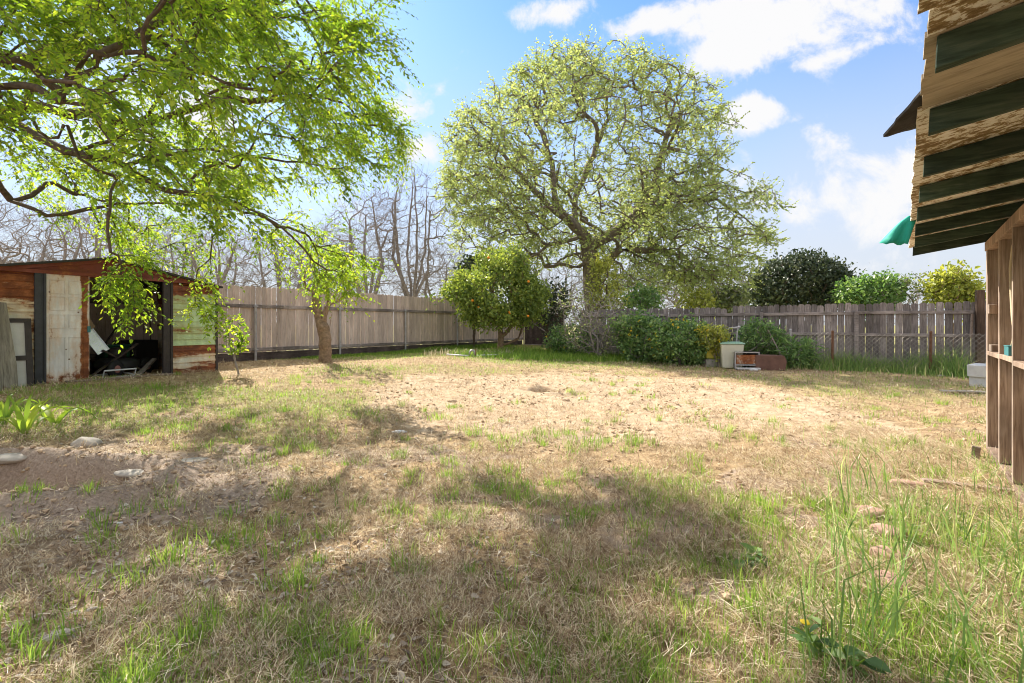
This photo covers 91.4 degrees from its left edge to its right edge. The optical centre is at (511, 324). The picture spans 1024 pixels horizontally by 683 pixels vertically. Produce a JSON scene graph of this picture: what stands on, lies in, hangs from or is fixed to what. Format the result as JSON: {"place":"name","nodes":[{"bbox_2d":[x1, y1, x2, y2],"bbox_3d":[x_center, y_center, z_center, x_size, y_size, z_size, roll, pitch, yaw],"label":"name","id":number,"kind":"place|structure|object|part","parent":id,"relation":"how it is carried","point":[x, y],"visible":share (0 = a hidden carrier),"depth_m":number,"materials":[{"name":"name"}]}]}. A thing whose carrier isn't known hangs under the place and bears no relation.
{"place":"outdoors","nodes":[
{"label":"outdoors","id":0,"kind":"place"},
{"bbox_2d":[302,342,522,358],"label":"fence foot grass","id":1,"kind":"structure","parent":0,"point":[455,347],"depth_m":17.39,"materials":[{"name":"green plant"}]},
{"bbox_2d":[0,0,985,325],"label":"sky","id":2,"kind":"structure","parent":0,"point":[821,83],"materials":[{"name":"blue"}]},
{"bbox_2d":[0,325,1023,682],"bbox_3d":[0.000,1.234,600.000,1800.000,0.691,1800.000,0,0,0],"label":"ground","id":3,"kind":"structure","parent":0,"point":[84,467],"depth_m":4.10,"materials":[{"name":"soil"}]},
{"bbox_2d":[0,302,17,390],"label":"leaning plank","id":4,"kind":"object","parent":3,"relation":"on","point":[8,371],"visible":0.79,"depth_m":7.15,"materials":[{"name":"beige wood"}]},
{"bbox_2d":[0,453,26,463],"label":"stone","id":5,"kind":"object","parent":3,"relation":"on","point":[6,458],"visible":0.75,"depth_m":4.09,"materials":[{"name":"grey stone"}]},
{"bbox_2d":[0,393,37,425],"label":"strappy plant","id":6,"kind":"object","parent":3,"relation":"on","point":[5,411],"visible":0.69,"depth_m":5.22,"materials":[{"name":"green plant"}]},
{"bbox_2d":[9,318,33,386],"bbox_3d":[-7.395,0.443,7.082,0.060,1.080,0.900,-6,-3,28],"label":"old gate frame","id":7,"kind":"object","parent":3,"relation":"on","point":[21,330],"visible":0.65,"depth_m":7.39,"materials":[{"name":"white paint"}]},
{"bbox_2d":[16,599,33,609],"bbox_3d":[-2.157,1.248,2.211,0.076,0.060,0.055,0,0,0],"label":"stone chip","id":8,"kind":"object","parent":3,"relation":"on","point":[26,604],"visible":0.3,"depth_m":2.20,"materials":[{"name":"stone"}]},
{"bbox_2d":[0,196,59,262],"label":"bare tree","id":9,"kind":"object","parent":3,"relation":"on","point":[1,217],"visible":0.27,"depth_m":20.90,"materials":[{"name":"grey plant"}]},
{"bbox_2d":[0,395,67,433],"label":"strappy plant","id":10,"kind":"object","parent":3,"relation":"on","point":[26,421],"visible":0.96,"depth_m":4.87,"materials":[{"name":"green plant"}]},
{"bbox_2d":[37,610,55,617],"bbox_3d":[-1.989,1.244,2.138,0.063,0.037,0.052,0,0,0],"label":"stone chip","id":11,"kind":"object","parent":3,"relation":"on","point":[46,615],"visible":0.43,"depth_m":2.13,"materials":[{"name":"beige stone"}]},
{"bbox_2d":[31,399,72,416],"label":"strappy plant","id":12,"kind":"object","parent":3,"relation":"on","point":[43,413],"visible":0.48,"depth_m":5.50,"materials":[{"name":"plant"}]},
{"bbox_2d":[42,628,75,641],"bbox_3d":[-1.818,1.246,2.006,0.104,0.036,0.053,0,0,-34],"label":"stone chip","id":13,"kind":"object","parent":3,"relation":"on","point":[57,635],"visible":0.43,"depth_m":1.99,"materials":[{"name":"stone"}]},
{"bbox_2d":[30,405,94,428],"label":"strappy plant","id":14,"kind":"object","parent":3,"relation":"on","point":[49,415],"visible":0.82,"depth_m":5.22,"materials":[{"name":"green plant"}]},
{"bbox_2d":[0,189,155,263],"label":"bare tree","id":15,"kind":"object","parent":3,"relation":"on","point":[64,256],"visible":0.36,"depth_m":16.76,"materials":[{"name":"grey plant"}]},
{"bbox_2d":[70,437,102,447],"bbox_3d":[-3.961,1.099,4.651,0.235,0.135,0.185,0,0,0],"label":"stone","id":16,"kind":"object","parent":3,"relation":"on","point":[92,442],"visible":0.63,"depth_m":4.59,"materials":[{"name":"grey stone"}]},
{"bbox_2d":[15,192,187,273],"bbox_3d":[-17.119,-2.507,21.020,7.031,7.045,5.429,0,0,0],"label":"bare tree","id":17,"kind":"object","parent":3,"relation":"on","point":[82,248],"visible":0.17,"depth_m":20.49,"materials":[{"name":"grey plant"}]},
{"bbox_2d":[0,257,222,384],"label":"garden shed","id":18,"kind":"structure","parent":3,"relation":"on","point":[46,297],"depth_m":8.05,"materials":[{"name":"brown wood"}]},
{"bbox_2d":[46,274,90,382],"bbox_3d":[-7.075,0.078,7.983,0.039,1.745,0.560,0,0,28],"label":"door","id":19,"kind":"structure","parent":18,"relation":"in","point":[68,328],"depth_m":7.95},
{"bbox_2d":[89,328,108,354],"bbox_3d":[-7.471,0.275,8.937,0.038,0.500,0.200,-15,21,34],"label":"metal duct","id":20,"kind":"object","parent":18,"relation":"in","point":[97,345],"visible":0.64,"depth_m":8.96,"materials":[{"name":"silver metal"}]},
{"bbox_2d":[89,318,94,328],"bbox_3d":[-7.585,-0.069,8.817,0.020,0.360,0.240,-12,20,32],"label":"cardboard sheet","id":21,"kind":"object","parent":20,"relation":"on","point":[91,324],"visible":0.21,"depth_m":8.91,"materials":[{"name":"cardboard"}]},
{"bbox_2d":[90,360,134,373],"bbox_3d":[-7.660,0.820,9.601,0.500,0.300,0.500,0,0,22],"label":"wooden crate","id":22,"kind":"object","parent":18,"relation":"in","point":[102,371],"visible":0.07,"depth_m":9.45,"materials":[{"name":"wood"}]},
{"bbox_2d":[96,344,130,358],"bbox_3d":[-7.660,0.510,9.601,0.320,0.280,0.480,0,0,22],"label":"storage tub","id":23,"kind":"object","parent":22,"relation":"on","point":[105,355],"visible":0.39,"depth_m":9.49,"materials":[{"name":"black plastic"}]},
{"bbox_2d":[96,310,129,355],"bbox_3d":[-7.519,0.125,9.441,0.030,0.861,0.728,0,0,3],"label":"timber","id":24,"kind":"object","parent":18,"relation":"in","point":[110,336],"visible":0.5,"depth_m":9.40,"materials":[{"name":"brown paint"}]},
{"bbox_2d":[89,343,138,376],"bbox_3d":[-7.122,0.635,8.930,0.045,0.591,0.987,0,0,9],"label":"timber","id":25,"kind":"object","parent":18,"relation":"in","point":[115,358],"visible":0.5,"depth_m":8.97,"materials":[{"name":"wood"}]},
{"bbox_2d":[94,368,136,377],"bbox_3d":[-7.046,0.851,8.806,0.497,0.169,0.645,0,0,22],"label":"chair frame","id":26,"kind":"object","parent":18,"relation":"on","point":[104,373],"visible":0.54,"depth_m":8.82,"materials":[{"name":"metal"}]},
{"bbox_2d":[89,347,153,375],"bbox_3d":[-7.566,0.520,9.231,1.268,0.860,1.090,0,0,-1],"label":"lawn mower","id":27,"kind":"object","parent":18,"relation":"in","point":[123,362],"visible":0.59,"depth_m":9.05,"materials":[{"name":"black metal"}]},
{"bbox_2d":[102,349,148,372],"bbox_3d":[-7.055,0.700,9.195,0.754,0.523,0.050,0,0,-34],"label":"timber","id":28,"kind":"object","parent":18,"relation":"in","point":[105,351],"visible":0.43,"depth_m":9.05,"materials":[{"name":"wood"}]},
{"bbox_2d":[113,340,157,370],"bbox_3d":[-7.776,0.630,10.342,0.500,0.640,0.600,0,0,5],"label":"dark box","id":29,"kind":"object","parent":18,"relation":"in","point":[142,349],"visible":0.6,"depth_m":10.25,"materials":[{"name":"black rubber"}]},
{"bbox_2d":[136,358,156,374],"bbox_3d":[-6.774,0.790,9.244,0.070,0.315,0.656,0,0,-11],"label":"timber","id":30,"kind":"object","parent":18,"relation":"in","point":[147,365],"visible":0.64,"depth_m":9.25,"materials":[{"name":"wood"}]},
{"bbox_2d":[65,373,172,382],"bbox_3d":[-6.597,0.887,8.470,0.120,0.022,1.500,0,0,31],"label":"ground board","id":31,"kind":"object","parent":3,"relation":"on","point":[123,377],"visible":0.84,"depth_m":8.48,"materials":[{"name":"wood"}]},
{"bbox_2d":[113,469,143,477],"bbox_3d":[-2.967,1.171,3.968,0.368,0.051,0.202,0,0,0],"label":"stone","id":32,"kind":"object","parent":3,"relation":"on","point":[127,473],"visible":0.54,"depth_m":3.91,"materials":[{"name":"stone"}]},
{"bbox_2d":[103,210,222,280],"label":"bare tree","id":33,"kind":"object","parent":3,"relation":"on","point":[183,266],"visible":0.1,"depth_m":23.71,"materials":[{"name":"grey plant"}]},
{"bbox_2d":[181,457,207,462],"bbox_3d":[-2.788,1.171,4.298,0.308,0.035,0.165,0,0,-34],"label":"stone","id":34,"kind":"object","parent":3,"relation":"on","point":[197,459],"visible":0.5,"depth_m":4.29,"materials":[{"name":"stone"}]},
{"bbox_2d":[0,0,432,357],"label":"elm tree","id":35,"kind":"object","parent":3,"relation":"on","point":[58,48],"visible":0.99,"depth_m":5.28,"materials":[{"name":"green plant"}]},
{"bbox_2d":[150,208,282,298],"bbox_3d":[-11.779,-1.941,19.802,5.190,5.894,4.666,0,0,0],"label":"bare tree","id":36,"kind":"object","parent":3,"relation":"on","point":[229,261],"visible":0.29,"depth_m":19.80,"materials":[{"name":"grey plant"}]},
{"bbox_2d":[219,313,251,374],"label":"sapling","id":37,"kind":"object","parent":3,"relation":"on","point":[241,336],"visible":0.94,"depth_m":9.29,"materials":[{"name":"green plant"}]},
{"bbox_2d":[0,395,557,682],"bbox_3d":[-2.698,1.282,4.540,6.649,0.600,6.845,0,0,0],"label":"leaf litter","id":38,"kind":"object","parent":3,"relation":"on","point":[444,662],"visible":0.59,"depth_m":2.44,"materials":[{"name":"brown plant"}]},
{"bbox_2d":[221,212,338,302],"bbox_3d":[-11.109,-2.199,23.955,5.987,6.466,5.306,0,0,0],"label":"bare tree","id":39,"kind":"object","parent":3,"relation":"on","point":[283,279],"visible":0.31,"depth_m":23.57,"materials":[{"name":"grey plant"}]},
{"bbox_2d":[89,278,522,362],"bbox_3d":[-5.563,0.092,14.387,0.149,2.256,21.659,0,0,34],"label":"wooden fence","id":40,"kind":"object","parent":3,"relation":"on","point":[278,323],"visible":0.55,"depth_m":14.22,"materials":[{"name":"brown wood"}]},
{"bbox_2d":[290,239,358,362],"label":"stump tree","id":41,"kind":"object","parent":3,"relation":"on","point":[324,343],"visible":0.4,"depth_m":12.12,"materials":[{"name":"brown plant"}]},
{"bbox_2d":[272,213,382,292],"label":"bare tree","id":42,"kind":"object","parent":3,"relation":"on","point":[321,227],"visible":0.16,"depth_m":27.60,"materials":[{"name":"grey plant"}]},
{"bbox_2d":[314,179,418,294],"bbox_3d":[-6.340,-2.789,22.140,4.552,7.610,4.261,0,0,31],"label":"bare tree","id":43,"kind":"object","parent":3,"relation":"on","point":[380,255],"visible":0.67,"depth_m":21.77,"materials":[{"name":"grey plant"}]},
{"bbox_2d":[0,408,800,674],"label":"grass clumps","id":44,"kind":"object","parent":3,"relation":"on","point":[14,640],"visible":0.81,"depth_m":2.44,"materials":[{"name":"green plant"}]},
{"bbox_2d":[354,157,465,296],"bbox_3d":[-4.710,-3.448,22.875,5.469,8.970,4.188,0,0,0],"label":"bare tree","id":45,"kind":"object","parent":3,"relation":"on","point":[414,292],"visible":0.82,"depth_m":22.75,"materials":[{"name":"grey plant"}]},
{"bbox_2d":[387,240,468,298],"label":"bare tree","id":46,"kind":"object","parent":3,"relation":"on","point":[427,289],"visible":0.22,"depth_m":26.53,"materials":[{"name":"grey plant"}]},
{"bbox_2d":[450,252,481,347],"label":"evergreen tree","id":47,"kind":"object","parent":3,"relation":"on","point":[470,259],"visible":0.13,"depth_m":19.29,"materials":[{"name":"green plant"}]},
{"bbox_2d":[422,348,513,355],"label":"dry weed stalks","id":48,"kind":"object","parent":3,"relation":"on","point":[440,352],"visible":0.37,"depth_m":15.19,"materials":[{"name":"plant"}]},
{"bbox_2d":[447,349,495,355],"bbox_3d":[-1.138,0.795,14.412,1.507,0.222,0.252,0,0,0],"label":"water pipe","id":49,"kind":"object","parent":3,"relation":"on","point":[474,351],"visible":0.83,"depth_m":14.40,"materials":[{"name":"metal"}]},
{"bbox_2d":[421,239,553,349],"bbox_3d":[-0.449,-1.004,17.170,3.844,3.913,3.672,0,0,31],"label":"citrus tree","id":50,"kind":"object","parent":3,"relation":"on","point":[525,295],"visible":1,"depth_m":16.55,"materials":[{"name":"green plant"}]},
{"bbox_2d":[0,362,1021,682],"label":"soil crumbs","id":51,"kind":"object","parent":3,"relation":"on","point":[272,572],"visible":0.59,"depth_m":3.66,"materials":[{"name":"brown soil"}]},
{"bbox_2d":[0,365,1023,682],"bbox_3d":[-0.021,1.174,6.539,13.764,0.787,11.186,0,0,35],"label":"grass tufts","id":52,"kind":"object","parent":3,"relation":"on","point":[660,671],"visible":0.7,"depth_m":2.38,"materials":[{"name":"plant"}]},
{"bbox_2d":[0,350,1023,682],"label":"green grass","id":53,"kind":"structure","parent":3,"relation":"on","point":[730,606],"depth_m":2.46,"materials":[{"name":"green plant"}]},
{"bbox_2d":[523,312,564,345],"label":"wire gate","id":54,"kind":"structure","parent":3,"relation":"on","point":[530,336],"depth_m":22.85,"materials":[{"name":"brown wood"}]},
{"bbox_2d":[510,253,584,324],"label":"bare tree","id":55,"kind":"object","parent":3,"relation":"on","point":[576,283],"visible":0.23,"depth_m":29.64,"materials":[{"name":"grey plant"}]},
{"bbox_2d":[535,275,578,348],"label":"evergreen tree","id":56,"kind":"object","parent":3,"relation":"on","point":[550,315],"visible":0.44,"depth_m":18.24,"materials":[{"name":"green plant"}]},
{"bbox_2d":[449,344,667,362],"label":"grass","id":57,"kind":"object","parent":3,"relation":"on","point":[535,354],"visible":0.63,"depth_m":14.45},
{"bbox_2d":[537,321,597,354],"bbox_3d":[1.879,0.501,16.162,2.145,1.562,1.780,0,0,0],"label":"shrub","id":58,"kind":"object","parent":3,"relation":"on","point":[554,342],"visible":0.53,"depth_m":15.91,"materials":[{"name":"green plant"}]},
{"bbox_2d":[553,285,632,356],"bbox_3d":[2.464,-0.092,14.599,2.583,2.410,1.894,0,0,0],"label":"twiggy shrub","id":59,"kind":"object","parent":3,"relation":"on","point":[598,352],"visible":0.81,"depth_m":14.53,"materials":[{"name":"grey plant"}]},
{"bbox_2d":[576,248,632,317],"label":"evergreen tree","id":60,"kind":"object","parent":3,"relation":"on","point":[602,266],"visible":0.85,"depth_m":17.03,"materials":[{"name":"green plant"}]},
{"bbox_2d":[430,24,799,328],"bbox_3d":[4.578,-6.217,23.912,16.868,14.469,12.792,0,0,0],"label":"spring tree","id":61,"kind":"object","parent":3,"relation":"on","point":[652,250],"visible":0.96,"depth_m":21.86,"materials":[{"name":"green plant"}]},
{"bbox_2d":[573,258,679,309],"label":"bare tree","id":62,"kind":"object","parent":3,"relation":"on","point":[627,293],"visible":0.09,"depth_m":30.68,"materials":[{"name":"grey plant"}]},
{"bbox_2d":[604,305,672,362],"bbox_3d":[3.626,0.315,13.998,2.021,1.810,1.784,0,0,0],"label":"flowering shrub","id":63,"kind":"object","parent":3,"relation":"on","point":[639,325],"visible":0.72,"depth_m":13.75,"materials":[{"name":"green plant"}]},
{"bbox_2d":[620,282,665,313],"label":"bushy tree","id":64,"kind":"object","parent":3,"relation":"on","point":[644,298],"visible":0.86,"depth_m":19.71,"materials":[{"name":"green plant"}]},
{"bbox_2d":[644,312,712,365],"bbox_3d":[4.481,0.472,13.170,1.758,1.641,1.846,0,0,-38],"label":"flowering shrub","id":65,"kind":"object","parent":3,"relation":"on","point":[678,346],"visible":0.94,"depth_m":12.88,"materials":[{"name":"green plant"}]},
{"bbox_2d":[656,268,720,322],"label":"bare tree","id":66,"kind":"object","parent":3,"relation":"on","point":[675,298],"visible":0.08,"depth_m":32.66,"materials":[{"name":"grey plant"}]},
{"bbox_2d":[673,286,720,313],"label":"bushy tree","id":67,"kind":"object","parent":3,"relation":"on","point":[700,299],"visible":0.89,"depth_m":20.74,"materials":[{"name":"green plant"}]},
{"bbox_2d":[702,359,720,366],"bbox_3d":[5.147,0.977,12.900,0.400,0.200,0.320,0,0,0],"label":"support block","id":68,"kind":"object","parent":3,"relation":"on","point":[708,362],"depth_m":12.74,"materials":[{"name":"concrete"}]},
{"bbox_2d":[703,346,718,358],"bbox_3d":[5.147,0.702,12.900,0.380,0.310,0.280,0,0,0],"label":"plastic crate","id":69,"kind":"object","parent":68,"relation":"on","point":[709,355],"visible":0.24,"depth_m":12.78,"materials":[{"name":"plastic"}]},
{"bbox_2d":[694,317,732,366],"bbox_3d":[5.082,0.445,12.710,1.018,1.321,0.839,0,0,0],"label":"yellow shrub","id":70,"kind":"object","parent":3,"relation":"on","point":[720,334],"visible":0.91,"depth_m":12.57,"materials":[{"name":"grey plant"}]},
{"bbox_2d":[719,341,744,367],"bbox_3d":[5.506,0.749,12.600,0.580,0.655,0.580,0,0,14],"label":"plastic bin","id":71,"kind":"object","parent":3,"relation":"on","point":[727,349],"visible":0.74,"depth_m":12.38,"materials":[{"name":"beige plastic"}]},
{"bbox_2d":[713,273,751,326],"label":"bare tree","id":72,"kind":"object","parent":3,"relation":"on","point":[736,290],"visible":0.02,"depth_m":33.49,"materials":[{"name":"grey plant"}]},
{"bbox_2d":[710,282,756,336],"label":"bushy tree","id":73,"kind":"object","parent":3,"relation":"on","point":[734,298],"visible":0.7,"depth_m":21.57,"materials":[{"name":"green plant"}]},
{"bbox_2d":[727,326,740,341],"bbox_3d":[5.659,0.551,12.750,0.326,1.042,0.044,0,0,0],"label":"standpipe","id":74,"kind":"object","parent":3,"relation":"on","point":[736,332],"visible":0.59,"depth_m":12.73,"materials":[{"name":"metal"}]},
{"bbox_2d":[732,351,760,369],"bbox_3d":[5.758,0.873,12.439,0.580,0.430,0.760,0,0,6],"label":"rusty oven","id":75,"kind":"object","parent":3,"relation":"on","point":[745,359],"visible":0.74,"depth_m":12.20,"materials":[{"name":"grey paint"}]},
{"bbox_3d":[5.734,0.838,12.202,0.500,0.220,0.015,0,0,6],"label":"door","id":76,"kind":"part","parent":75,"relation":"part of","materials":[{"name":"metal"}]},
{"bbox_2d":[734,554,765,569],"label":"broadleaf weed","id":77,"kind":"object","parent":3,"relation":"on","point":[742,562],"visible":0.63,"depth_m":2.52,"materials":[{"name":"green plant"}]},
{"bbox_2d":[739,542,769,566],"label":"broadleaf weed","id":78,"kind":"object","parent":3,"relation":"on","point":[750,548],"visible":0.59,"depth_m":2.61,"materials":[{"name":"green plant"}]},
{"bbox_2d":[734,315,798,356],"bbox_3d":[6.545,0.444,12.866,1.642,1.403,1.197,0,0,0],"label":"weed clump","id":79,"kind":"object","parent":3,"relation":"on","point":[757,329],"visible":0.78,"depth_m":12.75,"materials":[{"name":"green plant"}]},
{"bbox_2d":[749,354,786,370],"bbox_3d":[6.315,0.916,12.349,0.708,0.370,0.500,0,0,9],"label":"weathered cabinet","id":80,"kind":"object","parent":3,"relation":"on","point":[770,362],"visible":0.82,"depth_m":12.11,"materials":[{"name":"brown wood"}]},
{"bbox_2d":[767,330,781,354],"bbox_3d":[6.585,0.435,12.550,0.324,0.633,0.090,0,0,20],"label":"leaning board","id":81,"kind":"object","parent":80,"relation":"on","point":[774,342],"visible":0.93,"depth_m":12.51,"materials":[{"name":"wood"}]},
{"bbox_2d":[580,290,985,370],"bbox_3d":[7.992,0.330,12.815,13.292,2.240,0.223,0,0,28],"label":"wooden fence","id":82,"kind":"object","parent":3,"relation":"on","point":[883,313],"visible":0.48,"depth_m":12.45,"materials":[{"name":"grey wood"}]},
{"bbox_2d":[771,334,827,369],"bbox_3d":[7.043,0.771,12.448,1.269,1.136,1.301,0,0,43],"label":"weed clump","id":83,"kind":"object","parent":3,"relation":"on","point":[789,352],"visible":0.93,"depth_m":12.30,"materials":[{"name":"green plant"}]},
{"bbox_2d":[743,246,865,318],"bbox_3d":[17.242,-1.810,29.923,7.175,5.856,6.044,0,0,0],"label":"evergreen tree","id":84,"kind":"object","parent":3,"relation":"on","point":[814,277],"visible":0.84,"depth_m":28.58,"materials":[{"name":"green plant"}]},
{"bbox_2d":[788,616,837,663],"bbox_3d":[1.109,1.160,1.856,0.142,0.197,0.137,0,0,0],"label":"broadleaf weed","id":85,"kind":"object","parent":3,"relation":"on","point":[814,638],"visible":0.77,"depth_m":1.85,"materials":[{"name":"green plant"}]},
{"bbox_2d":[678,335,978,379],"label":"tall grass","id":86,"kind":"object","parent":3,"relation":"on","point":[952,368],"visible":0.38,"depth_m":11.68,"materials":[{"name":"green plant"}]},
{"bbox_2d":[817,638,892,682],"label":"broadleaf weed","id":87,"kind":"object","parent":3,"relation":"on","point":[874,663],"visible":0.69,"depth_m":1.74,"materials":[{"name":"green plant"}]},
{"bbox_2d":[735,328,985,372],"bbox_3d":[8.241,0.733,12.123,5.202,1.435,0.073,0,0,28],"label":"chain link fence","id":88,"kind":"object","parent":3,"relation":"on","point":[790,333],"visible":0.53,"depth_m":11.75,"materials":[{"name":"metal"}]},
{"bbox_2d":[705,415,1023,682],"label":"grass","id":89,"kind":"structure","parent":3,"relation":"on","point":[916,551],"depth_m":2.91,"materials":[{"name":"green plant"}]},
{"bbox_2d":[921,478,1014,492],"bbox_3d":[3.475,1.222,3.814,0.560,0.019,0.060,2,4,22],"label":"weathered lath","id":90,"kind":"object","parent":89,"relation":"on","point":[927,479],"visible":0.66,"depth_m":3.82,"materials":[{"name":"wood"}]},
{"bbox_2d":[854,505,886,519],"bbox_3d":[2.361,1.240,3.294,0.130,0.076,0.174,0,0,-21],"label":"edging brick","id":91,"kind":"object","parent":3,"relation":"on","point":[878,511],"visible":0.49,"depth_m":3.25,"materials":[{"name":"brick"}]},
{"bbox_2d":[825,265,917,332],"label":"bushy tree","id":92,"kind":"object","parent":3,"relation":"on","point":[884,287],"visible":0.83,"depth_m":25.32,"materials":[{"name":"green plant"}]},
{"bbox_2d":[869,523,907,542],"bbox_3d":[2.235,1.236,2.973,0.129,0.076,0.171,0,0,-21],"label":"edging brick","id":93,"kind":"object","parent":3,"relation":"on","point":[876,525],"visible":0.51,"depth_m":2.96,"materials":[{"name":"brick"}]},
{"bbox_2d":[869,545,911,565],"bbox_3d":[2.017,1.237,2.667,0.132,0.078,0.169,0,0,-21],"label":"edging brick","id":94,"kind":"object","parent":3,"relation":"on","point":[880,547],"visible":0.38,"depth_m":2.67,"materials":[{"name":"beige brick"}]},
{"bbox_2d":[868,570,915,595],"bbox_3d":[1.829,1.245,2.409,0.128,0.076,0.172,0,0,-20],"label":"edging brick","id":95,"kind":"object","parent":3,"relation":"on","point":[895,578],"visible":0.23,"depth_m":2.39,"materials":[{"name":"brick"}]},
{"bbox_2d":[765,434,1023,682],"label":"seeding grass stalks","id":96,"kind":"object","parent":3,"relation":"on","point":[896,609],"visible":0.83,"depth_m":2.09,"materials":[{"name":"green plant"}]},
{"bbox_2d":[779,419,1023,682],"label":"tall grass","id":97,"kind":"structure","parent":3,"relation":"on","point":[946,517],"depth_m":2.81,"materials":[{"name":"green plant"}]},
{"bbox_2d":[889,479,927,489],"bbox_3d":[3.084,1.249,3.895,0.237,0.075,0.102,0,0,27],"label":"edging brick","id":98,"kind":"object","parent":3,"relation":"on","point":[910,482],"visible":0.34,"depth_m":3.87,"materials":[{"name":"brick"}]},
{"bbox_2d":[896,269,928,346],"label":"young tree","id":99,"kind":"object","parent":3,"relation":"on","point":[915,287],"visible":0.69,"depth_m":24.88,"materials":[{"name":"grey plant"}]},
{"bbox_2d":[894,278,944,327],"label":"bare tree","id":100,"kind":"object","parent":3,"relation":"on","point":[918,297],"visible":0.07,"depth_m":32.65,"materials":[{"name":"grey plant"}]},
{"bbox_2d":[909,259,985,347],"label":"bushy tree","id":101,"kind":"object","parent":3,"relation":"on","point":[953,285],"visible":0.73,"depth_m":23.55,"materials":[{"name":"yellow plant"}]},
{"bbox_2d":[883,0,1023,507],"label":"wooden lean to","id":102,"kind":"object","parent":3,"relation":"on","point":[962,113],"visible":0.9,"depth_m":2.69,"materials":[{"name":"brown wood"}]},
{"bbox_2d":[880,216,915,244],"bbox_3d":[3.117,-0.760,4.029,0.250,0.238,0.080,0,0,31],"label":"cloth scrap","id":103,"kind":"object","parent":102,"relation":"hanging from","point":[900,233],"visible":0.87,"depth_m":4.04,"materials":[{"name":"teal fabric"}]},
{"bbox_2d":[939,390,985,392],"bbox_3d":[8.019,1.178,8.900,0.640,0.020,0.140,0,0,11],"label":"ground board","id":104,"kind":"object","parent":3,"relation":"on","point":[976,391],"visible":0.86,"depth_m":8.88,"materials":[{"name":"wood"}]},
{"bbox_2d":[971,445,980,459],"bbox_3d":[4.310,1.190,4.647,0.024,0.130,0.060,-7,11,-38],"label":"wood offcut","id":105,"kind":"object","parent":3,"relation":"on","point":[976,449],"visible":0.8,"depth_m":4.63,"materials":[{"name":"wood"}]},
{"bbox_2d":[969,376,985,387],"bbox_3d":[8.999,1.083,9.595,0.195,0.200,0.285,0,0,-23],"label":"concrete block","id":106,"kind":"object","parent":3,"relation":"on","point":[973,381],"depth_m":9.56,"materials":[{"name":"white concrete"}]},
{"bbox_2d":[967,363,985,377],"bbox_3d":[9.005,0.868,9.596,0.300,0.220,0.308,-6,2,-23],"label":"white heater","id":107,"kind":"object","parent":106,"relation":"on","point":[976,369],"visible":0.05,"depth_m":9.55,"materials":[{"name":"metal"}]}
]}

